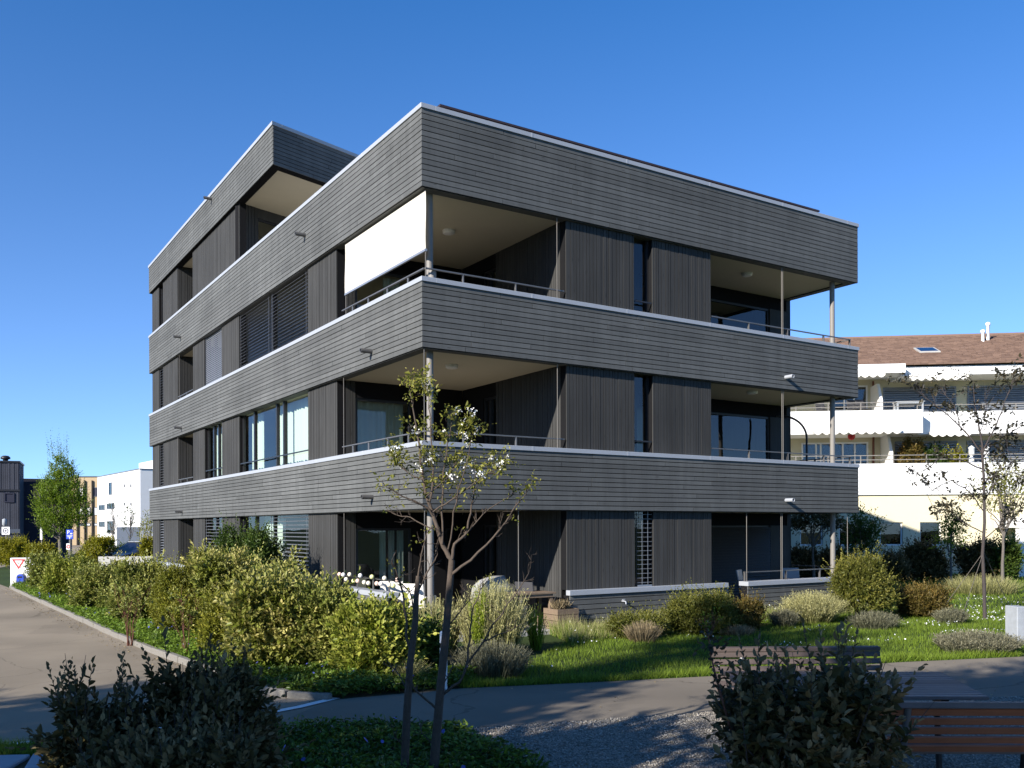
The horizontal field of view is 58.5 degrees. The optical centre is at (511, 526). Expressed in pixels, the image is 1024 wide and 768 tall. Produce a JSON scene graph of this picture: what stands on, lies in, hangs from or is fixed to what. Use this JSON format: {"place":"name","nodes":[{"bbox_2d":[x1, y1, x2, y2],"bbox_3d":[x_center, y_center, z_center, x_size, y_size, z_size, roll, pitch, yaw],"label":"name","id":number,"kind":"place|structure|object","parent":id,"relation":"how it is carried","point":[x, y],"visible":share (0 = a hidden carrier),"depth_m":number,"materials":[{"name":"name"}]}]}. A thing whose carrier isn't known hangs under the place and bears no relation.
{"place":"outdoors","nodes":[
{"label":"outdoors","id":0,"kind":"place"},
{"bbox_2d":[0,455,24,541],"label":"timber building","id":1,"kind":"structure","parent":0,"point":[12,492],"depth_m":61.83,"materials":[{"name":"wood"}]},
{"bbox_2d":[0,754,29,767],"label":"paving slab","id":2,"kind":"structure","parent":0,"point":[9,761],"depth_m":7.98,"materials":[{"name":"concrete"}]},
{"bbox_2d":[24,479,71,555],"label":"flat roof hall","id":3,"kind":"structure","parent":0,"point":[31,530],"depth_m":66.37,"materials":[{"name":"metal"}]},
{"bbox_2d":[68,476,97,544],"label":"office building","id":4,"kind":"structure","parent":0,"point":[91,484],"depth_m":112.00,"materials":[{"name":"paint"}]},
{"bbox_2d":[0,545,326,743],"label":"road","id":5,"kind":"structure","parent":0,"point":[32,640],"depth_m":14.08,"materials":[{"name":"grey asphalt"}]},
{"bbox_2d":[0,559,1019,726],"bbox_3d":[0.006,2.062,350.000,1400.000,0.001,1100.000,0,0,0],"label":"ground","id":6,"kind":"structure","parent":0,"point":[550,641],"depth_m":16.30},
{"bbox_2d":[0,535,28,568],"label":"clipped bush","id":7,"kind":"object","parent":6,"relation":"on","point":[8,548],"visible":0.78,"depth_m":46.56,"materials":[{"name":"yellow plant"}]},
{"bbox_2d":[15,538,59,558],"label":"clipped bush","id":8,"kind":"object","parent":6,"relation":"on","point":[43,546],"visible":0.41,"depth_m":43.71,"materials":[{"name":"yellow plant"}]},
{"bbox_2d":[26,430,95,557],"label":"hornbeam tree","id":9,"kind":"object","parent":6,"relation":"on","point":[59,518],"visible":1,"depth_m":45.75,"materials":[{"name":"green plant"}]},
{"bbox_2d":[69,530,121,566],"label":"clipped bush","id":10,"kind":"object","parent":6,"relation":"on","point":[101,545],"visible":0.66,"depth_m":39.68,"materials":[{"name":"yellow plant"}]},
{"bbox_2d":[97,460,152,546],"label":"office building","id":11,"kind":"structure","parent":6,"relation":"on","point":[131,488],"depth_m":90.50,"materials":[{"name":"paint"}]},
{"bbox_2d":[9,586,331,699],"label":"kerb","id":12,"kind":"structure","parent":6,"relation":"on","point":[279,692],"depth_m":14.81,"materials":[{"name":"concrete"}]},
{"bbox_2d":[14,727,537,767],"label":"planting bed","id":13,"kind":"object","parent":6,"relation":"on","point":[23,764],"depth_m":8.23,"materials":[{"name":"plant"}]},
{"bbox_2d":[0,734,61,756],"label":"grass","id":14,"kind":"structure","parent":13,"relation":"on","point":[15,751],"depth_m":8.34,"materials":[{"name":"green plant"}]},
{"bbox_2d":[4,651,159,767],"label":"shrub","id":15,"kind":"object","parent":13,"relation":"on","point":[78,709],"visible":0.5,"depth_m":6.49,"materials":[{"name":"green plant"}]},
{"bbox_2d":[63,690,292,767],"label":"shrub","id":16,"kind":"object","parent":13,"relation":"on","point":[183,748],"visible":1,"depth_m":5.91,"materials":[{"name":"green plant"}]},
{"bbox_2d":[122,615,314,767],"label":"shrub","id":17,"kind":"object","parent":13,"relation":"on","point":[172,695],"visible":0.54,"depth_m":6.80,"materials":[{"name":"green plant"}]},
{"bbox_2d":[271,713,551,767],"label":"ground cover","id":18,"kind":"object","parent":13,"relation":"on","point":[345,753],"visible":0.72,"depth_m":8.05,"materials":[{"name":"green plant"}]},
{"bbox_2d":[370,363,540,767],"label":"young tree","id":19,"kind":"object","parent":13,"relation":"on","point":[441,692],"visible":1,"depth_m":7.38,"materials":[{"name":"green plant"}]},
{"bbox_2d":[105,622,530,698],"bbox_3d":[-10.291,2.078,24.384,4.391,0.001,31.973,0,0,-37],"label":"planting bed","id":20,"kind":"object","parent":6,"relation":"on","point":[361,694],"visible":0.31,"depth_m":11.40,"materials":[{"name":"plant"}]},
{"bbox_2d":[10,558,30,585],"bbox_3d":[-17.677,1.659,33.130,0.883,1.092,0.224,0,0,-3],"label":"sign","id":21,"kind":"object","parent":20,"relation":"on","point":[15,569],"depth_m":33.01,"materials":[{"name":"white metal"}]},
{"bbox_2d":[13,545,67,587],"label":"shrub","id":22,"kind":"object","parent":20,"relation":"on","point":[34,574],"visible":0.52,"depth_m":29.44,"materials":[{"name":"green plant"}]},
{"bbox_2d":[35,548,101,594],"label":"shrub","id":23,"kind":"object","parent":20,"relation":"on","point":[57,571],"visible":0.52,"depth_m":26.57,"materials":[{"name":"green plant"}]},
{"bbox_2d":[56,552,127,607],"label":"shrub","id":24,"kind":"object","parent":20,"relation":"on","point":[84,584],"visible":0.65,"depth_m":22.51,"materials":[{"name":"green plant"}]},
{"bbox_2d":[110,577,152,645],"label":"twiggy shrub","id":25,"kind":"object","parent":20,"relation":"on","point":[133,591],"visible":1,"depth_m":15.96,"materials":[{"name":"green plant"}]},
{"bbox_2d":[95,547,168,619],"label":"shrub","id":26,"kind":"object","parent":20,"relation":"on","point":[136,571],"visible":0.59,"depth_m":19.52,"materials":[{"name":"green plant"}]},
{"bbox_2d":[9,580,292,669],"bbox_3d":[-10.398,1.975,23.585,3.654,0.313,26.172,0,0,-31],"label":"ground cover","id":27,"kind":"object","parent":20,"relation":"on","point":[89,614],"visible":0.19,"depth_m":18.01,"materials":[{"name":"green plant"}]},
{"bbox_2d":[141,546,216,631],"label":"shrub","id":28,"kind":"object","parent":20,"relation":"on","point":[160,596],"visible":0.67,"depth_m":17.31,"materials":[{"name":"green plant"}]},
{"bbox_2d":[165,576,204,653],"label":"twiggy shrub","id":29,"kind":"object","parent":20,"relation":"on","point":[182,608],"visible":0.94,"depth_m":14.57,"materials":[{"name":"green plant"}]},
{"bbox_2d":[185,576,233,650],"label":"shrub","id":30,"kind":"object","parent":20,"relation":"on","point":[211,620],"visible":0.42,"depth_m":14.48,"materials":[{"name":"green plant"}]},
{"bbox_2d":[175,538,271,625],"bbox_3d":[-5.614,1.150,17.681,2.101,1.898,1.850,0,0,0],"label":"shrub","id":31,"kind":"object","parent":20,"relation":"on","point":[211,563],"visible":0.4,"depth_m":17.31,"materials":[{"name":"green plant"}]},
{"bbox_2d":[204,511,288,572],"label":"shrub","id":32,"kind":"object","parent":20,"relation":"on","point":[252,540],"visible":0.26,"depth_m":19.93,"materials":[{"name":"green plant"}]},
{"bbox_2d":[211,556,335,666],"bbox_3d":[-3.446,1.246,13.179,1.742,1.683,1.854,0,0,27],"label":"shrub","id":33,"kind":"object","parent":20,"relation":"on","point":[255,619],"visible":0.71,"depth_m":12.79,"materials":[{"name":"green plant"}]},
{"bbox_2d":[245,541,315,582],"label":"shrub","id":34,"kind":"object","parent":20,"relation":"on","point":[294,567],"visible":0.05,"depth_m":15.80,"materials":[{"name":"green plant"}]},
{"bbox_2d":[267,563,365,664],"bbox_3d":[-2.748,1.333,13.097,1.405,1.626,1.280,0,0,0],"label":"shrub","id":35,"kind":"object","parent":20,"relation":"on","point":[324,597],"visible":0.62,"depth_m":12.84,"materials":[{"name":"green plant"}]},
{"bbox_2d":[211,656,477,697],"bbox_3d":[-2.268,1.926,12.055,4.005,0.319,2.376,0,0,0],"label":"ground cover","id":36,"kind":"object","parent":20,"relation":"on","point":[294,676],"visible":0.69,"depth_m":11.57,"materials":[{"name":"green plant"}]},
{"bbox_2d":[320,587,438,678],"bbox_3d":[-1.833,1.475,12.367,1.537,1.345,1.570,0,0,-28],"label":"shrub","id":37,"kind":"object","parent":20,"relation":"on","point":[368,633],"visible":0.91,"depth_m":12.05,"materials":[{"name":"green plant"}]},
{"bbox_2d":[407,595,463,654],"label":"shrub","id":38,"kind":"object","parent":20,"relation":"on","point":[433,609],"visible":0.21,"depth_m":14.70,"materials":[{"name":"green plant"}]},
{"bbox_2d":[411,600,460,665],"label":"shrub","id":39,"kind":"object","parent":20,"relation":"on","point":[433,649],"visible":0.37,"depth_m":12.82,"materials":[{"name":"green plant"}]},
{"bbox_2d":[466,586,489,646],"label":"shrub","id":40,"kind":"object","parent":20,"relation":"on","point":[476,634],"visible":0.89,"depth_m":14.18,"materials":[{"name":"green plant"}]},
{"bbox_2d":[450,576,536,651],"bbox_3d":[-0.297,1.392,14.565,1.403,1.328,1.235,0,0,0],"label":"shrub","id":41,"kind":"object","parent":20,"relation":"on","point":[516,634],"visible":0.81,"depth_m":14.41,"materials":[{"name":"green plant"}]},
{"bbox_2d":[448,637,539,678],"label":"perennial","id":42,"kind":"object","parent":20,"relation":"on","point":[492,662],"visible":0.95,"depth_m":12.39,"materials":[{"name":"green plant"}]},
{"bbox_2d":[148,102,859,641],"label":"apartment building","id":43,"kind":"structure","parent":6,"relation":"on","point":[616,356],"depth_m":19.99,"materials":[{"name":"wood"}]},
{"bbox_2d":[205,424,221,477],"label":"window","id":44,"kind":"structure","parent":43,"relation":"in","point":[217,432],"depth_m":28.57,"materials":[{"name":"glass"}]},
{"bbox_2d":[206,329,221,384],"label":"window","id":45,"kind":"structure","parent":43,"relation":"in","point":[216,338],"depth_m":28.43,"materials":[{"name":"glass"}]},
{"bbox_2d":[240,397,307,471],"bbox_3d":[-6.061,-2.366,23.759,0.415,1.770,5.526,0,0,-33],"label":"window","id":46,"kind":"structure","parent":43,"relation":"in","point":[292,417],"depth_m":23.47,"materials":[{"name":"glass"}]},
{"bbox_2d":[240,272,307,366],"bbox_3d":[-6.183,-5.238,23.686,0.155,1.745,5.526,0,0,-33],"label":"window","id":47,"kind":"structure","parent":43,"relation":"in","point":[274,299],"depth_m":23.68,"materials":[{"name":"metal"}]},
{"bbox_2d":[243,515,308,579],"bbox_3d":[-6.054,0.444,23.758,0.420,1.650,5.526,0,0,-33],"label":"window","id":48,"kind":"structure","parent":43,"relation":"in","point":[280,527],"depth_m":23.71,"materials":[{"name":"glass"}]},
{"bbox_2d":[355,398,410,451],"bbox_3d":[-2.964,-2.141,20.600,1.352,1.400,0.335,0,0,-33],"label":"window","id":49,"kind":"structure","parent":43,"relation":"in","point":[375,419],"depth_m":20.69,"materials":[{"name":"glass"}]},
{"bbox_2d":[356,528,410,589],"bbox_3d":[-2.954,0.759,20.600,1.352,1.460,0.334,0,0,-33],"label":"window","id":50,"kind":"structure","parent":43,"relation":"in","point":[382,531],"depth_m":20.81,"materials":[{"name":"metal"}]},
{"bbox_2d":[445,405,461,441],"bbox_3d":[-1.332,-2.146,21.649,0.762,1.400,0.334,0,0,-33],"label":"balcony door","id":51,"kind":"structure","parent":43,"relation":"in","point":[455,428],"depth_m":21.73,"materials":[{"name":"glass"}]},
{"bbox_2d":[484,396,495,443],"bbox_3d":[-0.339,-2.184,20.625,0.344,1.470,0.575,0,0,-33],"label":"balcony door","id":52,"kind":"structure","parent":43,"relation":"in","point":[491,399],"depth_m":20.57,"materials":[{"name":"glass"}]},
{"bbox_2d":[485,525,495,576],"bbox_3d":[-0.440,0.841,20.554,0.080,1.780,0.575,0,0,-33],"label":"balcony door","id":53,"kind":"structure","parent":43,"relation":"in","point":[489,550],"depth_m":20.58,"materials":[{"name":"glass"}]},
{"bbox_2d":[501,590,555,624],"bbox_3d":[0.296,1.629,17.820,1.000,0.720,0.538,0,0,-33],"label":"garden table","id":54,"kind":"object","parent":43,"relation":"on","point":[539,595],"visible":0.54,"depth_m":17.77,"materials":[{"name":"brown wood"}]},
{"bbox_2d":[514,582,547,620],"bbox_3d":[0.397,1.540,18.348,0.528,0.902,0.574,0,0,38],"label":"garden chair","id":55,"kind":"object","parent":43,"relation":"on","point":[524,587],"visible":0.38,"depth_m":18.13,"materials":[{"name":"grey"}]},
{"bbox_2d":[543,597,578,629],"bbox_3d":[0.954,1.670,17.779,0.500,0.624,0.480,0,0,-33],"label":"planter crate","id":56,"kind":"object","parent":43,"relation":"on","point":[560,608],"visible":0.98,"depth_m":17.65,"materials":[{"name":"brown wood"}]},
{"bbox_2d":[634,376,651,452],"bbox_3d":[2.700,-2.393,19.208,0.497,1.770,0.180,0,0,-33],"label":"window","id":57,"kind":"structure","parent":43,"relation":"in","point":[646,441],"depth_m":19.34,"materials":[{"name":"glass"}]},
{"bbox_2d":[634,241,651,312],"bbox_3d":[2.691,-5.283,19.208,0.497,1.710,0.180,0,0,-33],"label":"window","id":58,"kind":"structure","parent":43,"relation":"in","point":[646,302],"depth_m":19.35,"materials":[{"name":"metal"}]},
{"bbox_2d":[635,511,651,586],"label":"window","id":59,"kind":"structure","parent":43,"relation":"in","point":[637,584],"depth_m":19.28,"materials":[{"name":"metal"}]},
{"bbox_2d":[637,406,768,458],"bbox_3d":[4.911,-2.185,23.177,4.312,1.440,0.345,0,0,-33],"label":"window","id":60,"kind":"structure","parent":43,"relation":"in","point":[640,412],"depth_m":22.25,"materials":[{"name":"metal"}]},
{"bbox_2d":[524,602,548,650],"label":"plant","id":61,"kind":"object","parent":6,"relation":"on","point":[536,638],"visible":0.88,"depth_m":15.15,"materials":[{"name":"green plant"}]},
{"bbox_2d":[463,696,1023,767],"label":"gravel","id":62,"kind":"structure","parent":6,"relation":"on","point":[699,751],"depth_m":8.62,"materials":[{"name":"grey gravel"}]},
{"bbox_2d":[712,646,881,691],"bbox_3d":[2.923,1.638,9.148,1.750,0.818,0.602,0,0,-2],"label":"park bench","id":63,"kind":"object","parent":62,"relation":"on","point":[748,652],"visible":0.19,"depth_m":9.36,"materials":[{"name":"wood"}]},
{"bbox_2d":[702,614,935,767],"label":"shrub","id":64,"kind":"object","parent":62,"relation":"on","point":[834,718],"visible":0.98,"depth_m":5.38,"materials":[{"name":"green plant"}]},
{"bbox_2d":[723,671,988,767],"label":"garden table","id":65,"kind":"object","parent":62,"relation":"on","point":[937,686],"visible":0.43,"depth_m":7.46,"materials":[{"name":"black metal"}]},
{"bbox_2d":[867,701,1023,767],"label":"park bench","id":66,"kind":"object","parent":62,"relation":"on","point":[967,744],"visible":0.39,"depth_m":6.47,"materials":[{"name":"brown wood"}]},
{"bbox_2d":[791,322,1023,576],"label":"apartment building","id":67,"kind":"structure","parent":6,"relation":"on","point":[881,428],"depth_m":39.36,"materials":[{"name":"paint"}]},
{"bbox_2d":[801,442,867,463],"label":"window","id":68,"kind":"structure","parent":67,"relation":"in","point":[841,448],"depth_m":41.49,"materials":[{"name":"blue glass"}]},
{"bbox_2d":[835,385,867,410],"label":"window","id":69,"kind":"structure","parent":67,"relation":"in","point":[862,389],"depth_m":41.40,"materials":[{"name":"blue glass"}]},
{"bbox_2d":[880,522,901,545],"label":"window","id":70,"kind":"structure","parent":67,"relation":"in","point":[894,531],"depth_m":39.19,"materials":[{"name":"glass"}]},
{"bbox_2d":[893,433,932,462],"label":"terrace plant","id":71,"kind":"object","parent":67,"relation":"on","point":[912,450],"visible":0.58,"depth_m":39.60,"materials":[{"name":"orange plant"}]},
{"bbox_2d":[883,386,955,411],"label":"window","id":72,"kind":"structure","parent":67,"relation":"in","point":[891,394],"depth_m":41.08,"materials":[{"name":"glass"}]},
{"bbox_2d":[920,522,940,545],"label":"window","id":73,"kind":"structure","parent":67,"relation":"in","point":[925,527],"depth_m":39.01,"materials":[{"name":"glass"}]},
{"bbox_2d":[967,385,1023,410],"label":"window","id":74,"kind":"structure","parent":67,"relation":"in","point":[1016,395],"depth_m":40.67,"materials":[{"name":"glass"}]},
{"bbox_2d":[967,440,1023,462],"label":"window","id":75,"kind":"structure","parent":67,"relation":"in","point":[978,442],"depth_m":40.66,"materials":[{"name":"glass"}]},
{"bbox_2d":[0,0,1023,478],"label":"sky","id":76,"kind":"structure","parent":0,"point":[902,121],"materials":[{"name":"blue"}]},
{"bbox_2d":[283,657,1023,732],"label":"path","id":77,"kind":"structure","parent":0,"point":[495,706],"depth_m":10.87,"materials":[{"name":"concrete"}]},
{"bbox_2d":[459,574,1023,688],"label":"lawn","id":78,"kind":"structure","parent":0,"point":[682,643],"depth_m":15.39,"materials":[{"name":"green plant"}]},
{"bbox_2d":[589,600,689,639],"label":"shrub","id":79,"kind":"object","parent":78,"relation":"on","point":[627,618],"visible":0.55,"depth_m":16.74,"materials":[{"name":"green plant"}]},
{"bbox_2d":[620,620,664,642],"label":"ornamental grass","id":80,"kind":"object","parent":78,"relation":"on","point":[636,632],"depth_m":16.18,"materials":[{"name":"beige plant"}]},
{"bbox_2d":[657,579,747,635],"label":"shrub","id":81,"kind":"object","parent":78,"relation":"on","point":[691,607],"visible":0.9,"depth_m":17.19,"materials":[{"name":"green plant"}]},
{"bbox_2d":[540,596,876,642],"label":"tall grass","id":82,"kind":"structure","parent":78,"relation":"on","point":[580,632],"depth_m":16.87,"materials":[{"name":"green plant"}]},
{"bbox_2d":[727,587,778,630],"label":"shrub","id":83,"kind":"object","parent":78,"relation":"on","point":[755,608],"visible":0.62,"depth_m":17.85,"materials":[{"name":"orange plant"}]},
{"bbox_2d":[766,606,801,627],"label":"lavender","id":84,"kind":"object","parent":78,"relation":"on","point":[783,618],"visible":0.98,"depth_m":18.48,"materials":[{"name":"green plant"}]},
{"bbox_2d":[791,536,827,577],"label":"shrub","id":85,"kind":"object","parent":78,"relation":"on","point":[799,556],"visible":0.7,"depth_m":34.16,"materials":[{"name":"green plant"}]},
{"bbox_2d":[772,588,851,623],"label":"lavender","id":86,"kind":"object","parent":78,"relation":"on","point":[816,609],"visible":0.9,"depth_m":19.10,"materials":[{"name":"green plant"}]},
{"bbox_2d":[791,514,846,577],"bbox_3d":[10.916,0.522,32.961,2.351,3.100,2.288,0,0,-42],"label":"garden tree","id":87,"kind":"object","parent":78,"relation":"on","point":[798,521],"visible":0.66,"depth_m":32.82,"materials":[{"name":"green plant"}]},
{"bbox_2d":[816,541,850,576],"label":"shrub","id":88,"kind":"object","parent":78,"relation":"on","point":[825,554],"visible":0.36,"depth_m":34.24,"materials":[{"name":"green plant"}]},
{"bbox_2d":[835,501,892,566],"bbox_3d":[12.082,0.574,31.505,1.975,2.979,1.681,0,0,0],"label":"garden tree","id":89,"kind":"object","parent":78,"relation":"on","point":[861,533],"visible":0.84,"depth_m":31.35,"materials":[{"name":"green plant"}]},
{"bbox_2d":[819,540,908,616],"bbox_3d":[7.562,1.167,19.844,1.781,1.783,1.728,0,0,40],"label":"shrub","id":90,"kind":"object","parent":78,"relation":"on","point":[859,580],"visible":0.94,"depth_m":19.55,"materials":[{"name":"green plant"}]},
{"bbox_2d":[847,609,904,629],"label":"lavender","id":91,"kind":"object","parent":78,"relation":"on","point":[875,620],"visible":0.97,"depth_m":18.02,"materials":[{"name":"green plant"}]},
{"bbox_2d":[875,542,920,581],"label":"shrub","id":92,"kind":"object","parent":78,"relation":"on","point":[902,564],"visible":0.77,"depth_m":33.21,"materials":[{"name":"green plant"}]},
{"bbox_2d":[890,576,959,617],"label":"shrub","id":93,"kind":"object","parent":78,"relation":"on","point":[921,598],"visible":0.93,"depth_m":20.30,"materials":[{"name":"orange plant"}]},
{"bbox_2d":[895,530,962,580],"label":"shrub","id":94,"kind":"object","parent":78,"relation":"on","point":[928,563],"visible":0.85,"depth_m":33.55,"materials":[{"name":"green plant"}]},
{"bbox_2d":[865,573,1023,616],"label":"grass","id":95,"kind":"structure","parent":78,"relation":"on","point":[994,596],"depth_m":25.42,"materials":[{"name":"green plant"}]},
{"bbox_2d":[929,606,970,624],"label":"lavender","id":96,"kind":"object","parent":78,"relation":"on","point":[951,616],"visible":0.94,"depth_m":18.85,"materials":[{"name":"green plant"}]},
{"bbox_2d":[925,503,977,583],"bbox_3d":[15.426,0.589,32.055,1.676,2.930,1.755,0,0,0],"label":"garden tree","id":97,"kind":"object","parent":78,"relation":"on","point":[951,529],"visible":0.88,"depth_m":31.96,"materials":[{"name":"green plant"}]},
{"bbox_2d":[886,353,1023,619],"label":"sapling","id":98,"kind":"object","parent":78,"relation":"on","point":[946,508],"visible":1,"depth_m":19.87,"materials":[{"name":"green plant"}]},
{"bbox_2d":[928,628,1023,654],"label":"lavender","id":99,"kind":"object","parent":78,"relation":"on","point":[962,640],"visible":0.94,"depth_m":14.53,"materials":[{"name":"green plant"}]},
{"bbox_2d":[948,529,1006,579],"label":"shrub","id":100,"kind":"object","parent":78,"relation":"on","point":[967,560],"visible":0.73,"depth_m":34.25,"materials":[{"name":"green plant"}]},
{"bbox_2d":[957,454,1023,586],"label":"garden tree","id":101,"kind":"object","parent":78,"relation":"on","point":[1003,506],"visible":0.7,"depth_m":27.97,"materials":[{"name":"green plant"}]},
{"bbox_2d":[987,525,1023,578],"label":"shrub","id":102,"kind":"object","parent":78,"relation":"on","point":[1013,557],"visible":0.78,"depth_m":33.72,"materials":[{"name":"green plant"}]},
{"bbox_2d":[1005,605,1023,641],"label":"utility box","id":103,"kind":"object","parent":78,"relation":"on","point":[1014,619],"visible":0.87,"depth_m":15.80,"materials":[{"name":"metal"}]},
{"bbox_2d":[938,573,1023,594],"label":"ornamental grass","id":104,"kind":"object","parent":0,"point":[990,588],"depth_m":27.24,"materials":[{"name":"green plant"}]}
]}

